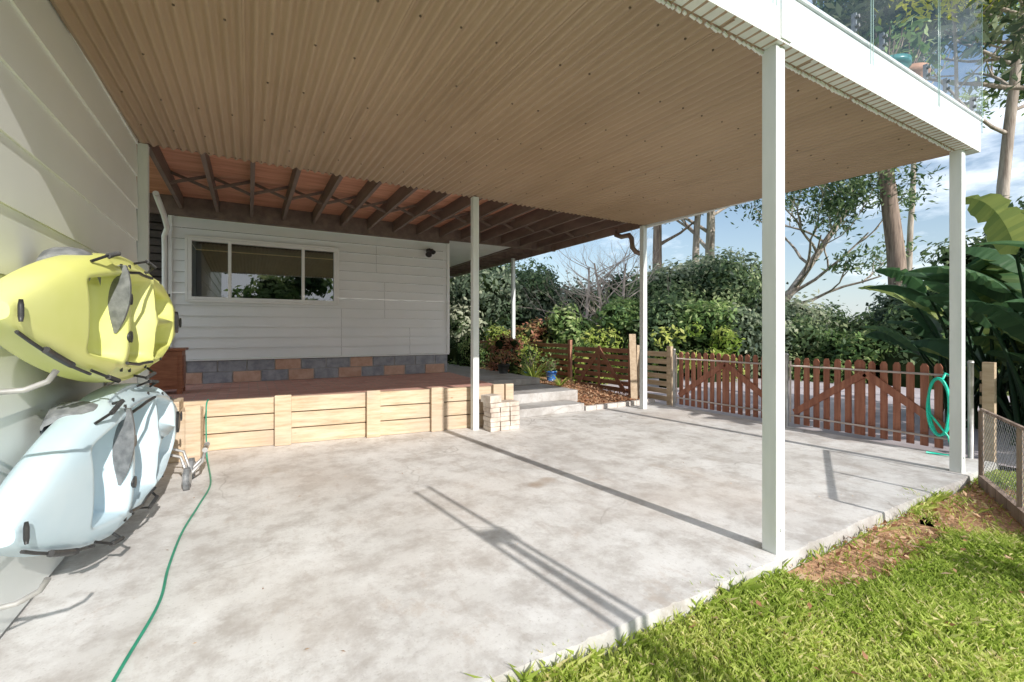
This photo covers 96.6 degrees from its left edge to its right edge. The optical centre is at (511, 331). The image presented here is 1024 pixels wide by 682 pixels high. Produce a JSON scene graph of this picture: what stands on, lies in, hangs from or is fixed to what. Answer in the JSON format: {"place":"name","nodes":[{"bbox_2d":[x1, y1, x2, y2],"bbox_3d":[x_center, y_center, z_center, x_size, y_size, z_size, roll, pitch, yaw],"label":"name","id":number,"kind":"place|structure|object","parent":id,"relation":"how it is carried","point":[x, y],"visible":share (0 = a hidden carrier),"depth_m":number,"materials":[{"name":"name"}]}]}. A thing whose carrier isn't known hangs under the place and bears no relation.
{"place":"outdoors","nodes":[
{"label":"outdoors","id":0,"kind":"place"},
{"bbox_2d":[163,372,491,400],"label":"brick paver terrace","id":1,"kind":"structure","parent":0,"point":[232,390],"depth_m":6.64,"materials":[{"name":"red brick"}]},
{"bbox_2d":[149,347,188,393],"bbox_3d":[-4.580,0.507,5.872,0.640,0.585,0.410,0,0,-30],"label":"wooden chest","id":2,"kind":"object","parent":1,"relation":"on","point":[169,368],"visible":0.48,"depth_m":5.80,"materials":[{"name":"brown wood"}]},
{"bbox_2d":[168,215,449,360],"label":"weatherboards","id":3,"kind":"object","parent":1,"relation":"on","point":[211,331],"visible":0.84,"depth_m":7.94,"materials":[{"name":"paint"}]},
{"bbox_2d":[136,213,174,283],"bbox_3d":[-6.501,-0.550,6.841,2.380,2.900,0.350,0,0,-30],"label":"dark louvre screen","id":4,"kind":"object","parent":3,"relation":"attached to","point":[156,226],"depth_m":7.37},
{"bbox_2d":[153,191,169,293],"bbox_3d":[-4.851,-0.537,6.313,0.117,2.574,1.005,0,0,-30],"label":"white downpipe","id":5,"kind":"object","parent":3,"relation":"attached to","point":[161,208],"visible":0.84,"depth_m":6.65,"materials":[{"name":"metal"}]},
{"bbox_2d":[185,235,338,305],"bbox_3d":[-3.961,-0.953,7.390,2.190,1.005,0.100,0,0,-30],"label":"window frame","id":6,"kind":"object","parent":3,"relation":"attached to","point":[189,239],"visible":1,"depth_m":7.27,"materials":[{"name":"white metal"}]},
{"bbox_2d":[179,227,442,327],"bbox_3d":[-3.962,-0.660,9.213,4.250,2.120,3.080,0,0,-30],"label":"room interior","id":7,"kind":"object","parent":3,"relation":"attached to","point":[264,276],"visible":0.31,"depth_m":9.99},
{"bbox_2d":[341,251,409,354],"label":"board joints","id":8,"kind":"object","parent":3,"relation":"attached to","point":[341,314],"visible":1,"depth_m":7.96,"materials":[{"name":"grey plastic"}]},
{"bbox_2d":[426,248,435,256],"bbox_3d":[-1.571,-1.489,8.630,0.198,0.186,0.236,0,0,23],"label":"wall light","id":9,"kind":"object","parent":3,"relation":"attached to","point":[429,252],"visible":1,"depth_m":8.57,"materials":[{"name":"black plastic"}]},
{"bbox_2d":[447,363,583,417],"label":"concrete steps","id":10,"kind":"structure","parent":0,"point":[533,396],"depth_m":7.82,"materials":[{"name":"grey concrete"}]},
{"bbox_2d":[541,368,653,382],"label":"back lawn grass","id":11,"kind":"structure","parent":0,"point":[573,379],"depth_m":13.05,"materials":[{"name":"green plant"}]},
{"bbox_2d":[214,355,1023,681],"bbox_3d":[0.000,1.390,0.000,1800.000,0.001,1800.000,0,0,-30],"label":"ground","id":12,"kind":"structure","parent":0,"point":[766,611],"depth_m":2.02,"materials":[{"name":"green plant"}]},
{"bbox_2d":[0,0,137,635],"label":"white shed building","id":13,"kind":"structure","parent":12,"relation":"on","point":[68,159],"depth_m":2.36,"materials":[{"name":"paint"}]},
{"bbox_2d":[0,577,50,610],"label":"wall hook","id":14,"kind":"object","parent":13,"relation":"attached to","point":[41,587],"depth_m":1.44,"materials":[{"name":"metal"}]},
{"bbox_2d":[0,379,181,556],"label":"blue kayak","id":15,"kind":"object","parent":14,"relation":"on","point":[88,469],"visible":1,"depth_m":2.19,"materials":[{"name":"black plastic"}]},
{"bbox_2d":[0,369,59,394],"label":"wall hook","id":16,"kind":"object","parent":13,"relation":"attached to","point":[52,375],"depth_m":1.45,"materials":[{"name":"metal"}]},
{"bbox_2d":[0,247,181,382],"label":"yellow kayak","id":17,"kind":"object","parent":16,"relation":"on","point":[77,314],"visible":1,"depth_m":2.17,"materials":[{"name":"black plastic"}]},
{"bbox_2d":[388,274,469,354],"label":"hedge shrub","id":18,"kind":"object","parent":12,"relation":"on","point":[451,304],"visible":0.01,"depth_m":15.83,"materials":[{"name":"green plant"}]},
{"bbox_2d":[0,403,997,681],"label":"concrete slab","id":19,"kind":"structure","parent":12,"relation":"on","point":[452,555],"depth_m":2.76,"materials":[{"name":"grey concrete"}]},
{"bbox_2d":[111,399,211,681],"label":"garden hose","id":20,"kind":"object","parent":19,"relation":"on","point":[122,665],"visible":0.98,"depth_m":2.35,"materials":[{"name":"green rubber"}]},
{"bbox_2d":[168,397,203,462],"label":"timber step block","id":21,"kind":"structure","parent":19,"relation":"on","point":[189,439],"depth_m":4.55,"materials":[{"name":"brown wood"}]},
{"bbox_2d":[172,442,209,490],"bbox_3d":[-2.791,1.129,3.874,0.364,0.342,0.520,0,0,-30],"label":"kayak trolley","id":22,"kind":"object","parent":19,"relation":"on","point":[189,471],"visible":0.91,"depth_m":3.84,"materials":[{"name":"metal"}]},
{"bbox_2d":[186,354,446,384],"bbox_3d":[-3.203,0.675,7.928,4.380,0.450,0.166,0,0,-30],"label":"block foundation","id":23,"kind":"object","parent":19,"relation":"on","point":[217,371],"visible":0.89,"depth_m":7.69,"materials":[{"name":"grey brick"}]},
{"bbox_2d":[182,383,512,450],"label":"sleepers","id":24,"kind":"object","parent":19,"relation":"on","point":[278,422],"visible":0.81,"depth_m":5.48,"materials":[{"name":"brown wood"}]},
{"bbox_2d":[481,393,519,431],"bbox_3d":[-0.164,1.064,6.056,0.485,0.468,0.245,0,0,-30],"label":"paver stack","id":25,"kind":"object","parent":19,"relation":"on","point":[500,415],"visible":1,"depth_m":5.97,"materials":[{"name":"beige concrete"}]},
{"bbox_2d":[487,346,522,373],"bbox_3d":[-0.200,0.611,9.768,0.792,0.577,0.760,0,0,22],"label":"dark pot","id":26,"kind":"object","parent":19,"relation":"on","point":[503,367],"visible":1,"depth_m":9.75,"materials":[{"name":"black ceramic"}]},
{"bbox_2d":[50,0,983,554],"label":"carport deck","id":27,"kind":"structure","parent":19,"relation":"on","point":[480,134],"depth_m":3.56,"materials":[{"name":"paint"}]},
{"bbox_2d":[773,0,982,132],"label":"glass balustrade","id":28,"kind":"object","parent":27,"relation":"on","point":[855,16],"visible":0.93,"depth_m":3.68,"materials":[{"name":"clear glass"}]},
{"bbox_2d":[866,6,932,67],"bbox_3d":[3.331,-2.422,4.019,0.644,0.785,0.706,0,0,11],"label":"teal pot","id":29,"kind":"object","parent":27,"relation":"on","point":[904,59],"visible":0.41,"depth_m":3.96,"materials":[{"name":"ceramic"}]},
{"bbox_2d":[874,3,949,77],"bbox_3d":[3.692,-2.457,4.263,0.790,0.853,0.686,0,0,-30],"label":"terracotta pot","id":30,"kind":"object","parent":27,"relation":"on","point":[916,67],"visible":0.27,"depth_m":4.15,"materials":[{"name":"orange ceramic"}]},
{"bbox_2d":[584,398,654,410],"bbox_3d":[1.889,1.262,7.924,1.637,0.075,0.085,0,0,-31],"label":"bed edging","id":31,"kind":"object","parent":19,"relation":"on","point":[612,405],"visible":0.85,"depth_m":7.80,"materials":[{"name":"grey concrete"}]},
{"bbox_2d":[672,348,973,458],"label":"gate posts","id":32,"kind":"object","parent":19,"relation":"on","point":[970,409],"visible":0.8,"depth_m":4.68,"materials":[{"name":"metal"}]},
{"bbox_2d":[676,352,761,417],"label":"picket gate","id":33,"kind":"structure","parent":32,"relation":"attached to","point":[725,365],"depth_m":7.19,"materials":[{"name":"brown wood"}]},
{"bbox_2d":[789,358,948,448],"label":"picket gate","id":34,"kind":"structure","parent":32,"relation":"attached to","point":[860,376],"depth_m":5.48,"materials":[{"name":"brown wood"}]},
{"bbox_2d":[926,372,948,455],"bbox_3d":[4.530,0.864,4.829,0.149,0.864,0.225,0,0,-44],"label":"coiled garden hose","id":35,"kind":"object","parent":19,"relation":"on","point":[931,418],"visible":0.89,"depth_m":4.84,"materials":[{"name":"teal rubber"}]},
{"bbox_2d":[450,264,559,366],"bbox_3d":[-0.841,-0.489,16.914,5.743,4.284,4.932,0,0,-30],"label":"hedge shrub","id":36,"kind":"object","parent":12,"relation":"on","point":[491,286],"visible":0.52,"depth_m":15.37,"materials":[{"name":"green plant"}]},
{"bbox_2d":[468,256,571,362],"bbox_3d":[0.373,-0.705,17.857,5.759,5.027,5.080,0,0,-30],"label":"hedge shrub","id":37,"kind":"object","parent":12,"relation":"on","point":[538,278],"visible":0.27,"depth_m":16.81,"materials":[{"name":"green plant"}]},
{"bbox_2d":[509,317,553,372],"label":"red leaf shrub","id":38,"kind":"object","parent":12,"relation":"on","point":[539,334],"visible":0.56,"depth_m":14.24,"materials":[{"name":"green plant"}]},
{"bbox_2d":[542,317,562,370],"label":"lime shrub","id":39,"kind":"object","parent":12,"relation":"on","point":[551,338],"visible":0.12,"depth_m":14.53,"materials":[{"name":"green plant"}]},
{"bbox_2d":[480,367,638,404],"bbox_3d":[-0.146,1.193,11.434,1.660,0.204,8.050,0,0,-30],"label":"mulch bed","id":40,"kind":"object","parent":12,"relation":"on","point":[543,379],"visible":0.12,"depth_m":8.97,"materials":[{"name":"brown wood"}]},
{"bbox_2d":[429,315,467,364],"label":"garden bush","id":41,"kind":"object","parent":40,"relation":"on","point":[452,354],"visible":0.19,"depth_m":13.74,"materials":[{"name":"green plant"}]},
{"bbox_2d":[448,331,492,368],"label":"garden bush","id":42,"kind":"object","parent":40,"relation":"on","point":[464,356],"visible":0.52,"depth_m":12.24,"materials":[{"name":"green plant"}]},
{"bbox_2d":[485,331,523,373],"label":"red leaf shrub","id":43,"kind":"object","parent":40,"relation":"on","point":[509,343],"visible":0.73,"depth_m":10.64,"materials":[{"name":"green plant"}]},
{"bbox_2d":[483,324,535,367],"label":"garden bush","id":44,"kind":"object","parent":40,"relation":"on","point":[495,332],"visible":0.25,"depth_m":12.31,"materials":[{"name":"green plant"}]},
{"bbox_2d":[479,339,571,380],"bbox_3d":[-0.006,0.770,12.961,0.090,1.160,5.545,0,0,-30],"label":"slat fence","id":45,"kind":"object","parent":40,"relation":"on","point":[569,358],"visible":0.3,"depth_m":11.08,"materials":[{"name":"brown wood"}]},
{"bbox_2d":[507,338,550,375],"bbox_3d":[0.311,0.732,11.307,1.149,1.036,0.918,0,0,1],"label":"garden bush","id":46,"kind":"object","parent":40,"relation":"on","point":[526,353],"visible":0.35,"depth_m":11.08,"materials":[{"name":"green plant"}]},
{"bbox_2d":[512,358,557,378],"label":"strappy plant","id":47,"kind":"object","parent":40,"relation":"on","point":[532,372],"visible":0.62,"depth_m":9.90,"materials":[{"name":"green plant"}]},
{"bbox_2d":[539,355,561,381],"bbox_3d":[0.921,0.837,10.479,0.484,0.606,0.599,0,0,17],"label":"blue pot","id":48,"kind":"object","parent":40,"relation":"on","point":[552,372],"visible":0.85,"depth_m":10.37,"materials":[{"name":"ceramic"}]},
{"bbox_2d":[548,375,573,385],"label":"strappy plant","id":49,"kind":"object","parent":40,"relation":"on","point":[558,383],"visible":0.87,"depth_m":9.75,"materials":[{"name":"green plant"}]},
{"bbox_2d":[540,379,652,405],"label":"mulch chips","id":50,"kind":"object","parent":40,"relation":"on","point":[601,394],"visible":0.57,"depth_m":8.75,"materials":[{"name":"brown wood"}]},
{"bbox_2d":[629,334,637,399],"bbox_3d":[2.266,0.650,8.525,0.120,1.208,0.289,0,0,7],"label":"timber plank","id":51,"kind":"object","parent":40,"relation":"on","point":[633,366],"visible":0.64,"depth_m":8.50,"materials":[{"name":"beige wood"}]},
{"bbox_2d":[516,272,608,342],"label":"hedge shrub","id":52,"kind":"object","parent":12,"relation":"on","point":[569,298],"visible":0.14,"depth_m":16.63,"materials":[{"name":"green plant"}]},
{"bbox_2d":[542,301,602,376],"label":"garden shrub","id":53,"kind":"object","parent":12,"relation":"on","point":[574,329],"visible":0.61,"depth_m":13.62,"materials":[{"name":"green plant"}]},
{"bbox_2d":[520,243,648,323],"bbox_3d":[2.541,-1.196,16.166,5.371,5.205,4.322,0,0,-30],"label":"bare tree","id":54,"kind":"object","parent":12,"relation":"on","point":[589,286],"visible":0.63,"depth_m":15.92,"materials":[{"name":"plant"}]},
{"bbox_2d":[564,323,623,384],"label":"lime shrub","id":55,"kind":"object","parent":12,"relation":"on","point":[604,340],"visible":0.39,"depth_m":11.81,"materials":[{"name":"green plant"}]},
{"bbox_2d":[548,230,649,332],"bbox_3d":[2.971,-1.545,15.274,3.770,5.893,5.683,0,0,2],"label":"bare tree","id":56,"kind":"object","parent":12,"relation":"on","point":[599,292],"visible":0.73,"depth_m":15.00,"materials":[{"name":"grey plant"}]},
{"bbox_2d":[588,278,651,326],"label":"hedge shrub","id":57,"kind":"object","parent":12,"relation":"on","point":[603,298],"depth_m":16.79,"materials":[{"name":"green plant"}]},
{"bbox_2d":[567,231,677,333],"bbox_3d":[3.864,-1.322,15.024,3.377,5.457,5.482,0,0,38],"label":"bare tree","id":58,"kind":"object","parent":12,"relation":"on","point":[622,288],"visible":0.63,"depth_m":15.06,"materials":[{"name":"plant"}]},
{"bbox_2d":[592,294,657,374],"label":"garden shrub","id":59,"kind":"object","parent":12,"relation":"on","point":[621,314],"visible":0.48,"depth_m":13.60,"materials":[{"name":"green plant"}]},
{"bbox_2d":[584,267,709,333],"bbox_3d":[5.311,-0.451,17.200,5.668,4.287,4.811,0,0,-30],"label":"hedge shrub","id":60,"kind":"object","parent":12,"relation":"on","point":[658,289],"visible":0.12,"depth_m":16.12,"materials":[{"name":"green plant"}]},
{"bbox_2d":[627,290,695,376],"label":"garden shrub","id":61,"kind":"object","parent":12,"relation":"on","point":[660,313],"visible":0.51,"depth_m":13.21,"materials":[{"name":"green plant"}]},
{"bbox_2d":[650,324,690,387],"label":"lime shrub","id":62,"kind":"object","parent":12,"relation":"on","point":[661,336],"visible":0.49,"depth_m":10.71,"materials":[{"name":"green plant"}]},
{"bbox_2d":[652,214,703,269],"bbox_3d":[7.245,-6.271,23.139,8.787,15.379,9.621,0,0,-30],"label":"gum tree","id":63,"kind":"object","parent":12,"relation":"on","point":[658,242],"depth_m":22.74,"materials":[{"name":"brown plant"}]},
{"bbox_2d":[677,214,700,261],"bbox_3d":[8.926,-6.717,22.097,8.810,16.264,10.757,0,0,15],"label":"gum tree","id":64,"kind":"object","parent":12,"relation":"on","point":[695,232],"depth_m":23.07,"materials":[{"name":"brown plant"}]},
{"bbox_2d":[632,246,761,321],"bbox_3d":[7.197,-0.582,17.765,5.500,5.517,6.709,0,0,29],"label":"hedge shrub","id":65,"kind":"object","parent":12,"relation":"on","point":[682,269],"visible":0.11,"depth_m":16.76,"materials":[{"name":"green plant"}]},
{"bbox_2d":[656,292,754,376],"bbox_3d":[5.710,0.254,13.805,3.324,2.718,3.312,0,0,-30],"label":"garden shrub","id":66,"kind":"object","parent":12,"relation":"on","point":[708,318],"visible":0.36,"depth_m":12.81,"materials":[{"name":"green plant"}]},
{"bbox_2d":[683,322,745,382],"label":"lime shrub","id":67,"kind":"object","parent":12,"relation":"on","point":[724,341],"visible":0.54,"depth_m":11.99,"materials":[{"name":"green plant"}]},
{"bbox_2d":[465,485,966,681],"bbox_3d":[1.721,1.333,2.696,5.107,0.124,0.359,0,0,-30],"label":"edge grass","id":68,"kind":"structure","parent":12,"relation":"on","point":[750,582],"depth_m":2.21,"materials":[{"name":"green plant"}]},
{"bbox_2d":[681,1,824,261],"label":"gum tree","id":69,"kind":"object","parent":12,"relation":"on","point":[709,230],"depth_m":24.83,"materials":[{"name":"brown plant"}]},
{"bbox_2d":[685,251,823,326],"bbox_3d":[8.326,-0.149,16.449,5.080,5.343,5.418,0,0,-30],"label":"hedge shrub","id":70,"kind":"object","parent":12,"relation":"on","point":[733,284],"visible":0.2,"depth_m":15.85,"materials":[{"name":"green plant"}]},
{"bbox_2d":[719,302,805,378],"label":"garden shrub","id":71,"kind":"object","parent":12,"relation":"on","point":[752,335],"visible":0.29,"depth_m":12.55,"materials":[{"name":"green plant"}]},
{"bbox_2d":[742,288,843,356],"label":"hedge shrub","id":72,"kind":"object","parent":12,"relation":"on","point":[800,308],"visible":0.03,"depth_m":16.52,"materials":[{"name":"green plant"}]},
{"bbox_2d":[758,313,838,377],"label":"garden shrub","id":73,"kind":"object","parent":12,"relation":"on","point":[801,346],"visible":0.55,"depth_m":12.64,"materials":[{"name":"green plant"}]},
{"bbox_2d":[810,299,853,335],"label":"hedge shrub","id":74,"kind":"object","parent":12,"relation":"on","point":[838,314],"visible":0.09,"depth_m":17.44,"materials":[{"name":"green plant"}]},
{"bbox_2d":[725,162,948,305],"bbox_3d":[13.332,-4.539,19.147,7.485,12.171,10.409,0,0,-9],"label":"spreading gum tree","id":75,"kind":"object","parent":12,"relation":"on","point":[835,201],"visible":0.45,"depth_m":17.63,"materials":[{"name":"green plant"}]},
{"bbox_2d":[791,321,899,383],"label":"garden shrub","id":76,"kind":"object","parent":12,"relation":"on","point":[858,345],"visible":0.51,"depth_m":11.63,"materials":[{"name":"green plant"}]},
{"bbox_2d":[827,304,884,336],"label":"hedge shrub","id":77,"kind":"object","parent":12,"relation":"on","point":[853,325],"visible":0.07,"depth_m":16.54,"materials":[{"name":"green plant"}]},
{"bbox_2d":[826,0,930,298],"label":"gum tree","id":78,"kind":"object","parent":12,"relation":"on","point":[894,242],"depth_m":15.87,"materials":[{"name":"brown plant"}]},
{"bbox_2d":[865,282,938,338],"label":"hedge shrub","id":79,"kind":"object","parent":12,"relation":"on","point":[886,304],"visible":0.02,"depth_m":13.28,"materials":[{"name":"green plant"}]},
{"bbox_2d":[782,485,1023,590],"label":"bare soil","id":80,"kind":"structure","parent":12,"relation":"on","point":[1014,524],"depth_m":3.06,"materials":[{"name":"brown soil"}]},
{"bbox_2d":[650,481,1023,678],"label":"leaf litter","id":81,"kind":"object","parent":80,"relation":"on","point":[874,528],"visible":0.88,"depth_m":2.88,"materials":[{"name":"brown plant"}]},
{"bbox_2d":[978,408,1023,526],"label":"wire fence","id":82,"kind":"object","parent":80,"relation":"on","point":[1006,500],"visible":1,"depth_m":3.57,"materials":[{"name":"galvanised steel wire"},{"name":"weathered timber"}]},
{"bbox_2d":[808,0,1023,270],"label":"gum tree","id":83,"kind":"object","parent":12,"relation":"on","point":[910,231],"visible":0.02,"depth_m":22.85,"materials":[{"name":"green plant"}]},
{"bbox_2d":[812,0,1023,198],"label":"gum tree","id":84,"kind":"object","parent":12,"relation":"on","point":[1012,108],"visible":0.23,"depth_m":12.24,"materials":[{"name":"green plant"}]},
{"bbox_2d":[813,0,1023,93],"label":"gum tree","id":85,"kind":"object","parent":12,"relation":"on","point":[1016,23],"visible":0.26,"depth_m":9.45,"materials":[{"name":"green plant"}]},
{"bbox_2d":[863,302,999,389],"bbox_3d":[10.250,0.505,11.176,2.714,2.581,2.874,0,0,-30],"label":"garden shrub","id":86,"kind":"object","parent":12,"relation":"on","point":[903,359],"visible":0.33,"depth_m":11.02,"materials":[{"name":"green plant"}]},
{"bbox_2d":[858,0,1023,101],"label":"yellow leaf tree","id":87,"kind":"object","parent":12,"relation":"on","point":[952,11],"visible":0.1,"depth_m":8.17,"materials":[{"name":"green plant"}]},
{"bbox_2d":[885,195,1023,389],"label":"hedge shrub","id":88,"kind":"object","parent":12,"relation":"on","point":[944,257],"visible":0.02,"depth_m":11.76,"materials":[{"name":"green plant"}]},
{"bbox_2d":[996,357,1023,411],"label":"undergrowth bush","id":89,"kind":"object","parent":12,"relation":"on","point":[1005,379],"visible":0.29,"depth_m":5.64,"materials":[{"name":"green plant"}]},
{"bbox_2d":[502,0,1023,321],"label":"sky","id":90,"kind":"structure","parent":0,"point":[981,168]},
{"bbox_2d":[594,376,1015,467],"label":"driveway","id":91,"kind":"structure","parent":0,"point":[916,445],"depth_m":7.26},
{"bbox_2d":[575,344,630,394],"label":"slat gate","id":92,"kind":"structure","parent":91,"relation":"on","point":[598,354],"depth_m":9.62,"materials":[{"name":"brown wood"}]},
{"bbox_2d":[636,345,672,405],"bbox_3d":[2.607,0.805,8.434,0.090,1.090,0.900,0,0,-30],"label":"slat fence","id":93,"kind":"object","parent":91,"relation":"on","point":[668,376],"visible":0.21,"depth_m":8.33,"materials":[{"name":"beige wood"}]},
{"bbox_2d":[864,292,1007,411],"bbox_3d":[7.293,0.286,7.127,2.645,2.151,2.604,0,0,-30],"label":"strelitzia clump","id":94,"kind":"object","parent":91,"relation":"on","point":[935,356],"visible":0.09,"depth_m":7.14,"materials":[{"name":"green plant"}]},
{"bbox_2d":[858,257,1023,432],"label":"strelitzia clump","id":95,"kind":"object","parent":91,"relation":"on","point":[926,314],"visible":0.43,"depth_m":6.41,"materials":[{"name":"green plant"}]},
{"bbox_2d":[905,193,1023,445],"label":"strelitzia clump","id":96,"kind":"object","parent":91,"relation":"on","point":[998,216],"visible":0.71,"depth_m":5.06,"materials":[{"name":"green plant"}]},
{"bbox_2d":[908,209,1023,362],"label":"strelitzia clump","id":97,"kind":"object","parent":91,"relation":"on","point":[1006,262],"visible":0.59,"depth_m":5.33,"materials":[{"name":"green plant"}]},
{"bbox_2d":[980,362,996,462],"bbox_3d":[4.826,0.830,4.631,0.090,1.040,0.125,0,0,-30],"label":"fence post","id":98,"kind":"object","parent":91,"relation":"on","point":[988,387],"visible":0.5,"depth_m":4.59,"materials":[{"name":"beige wood"}]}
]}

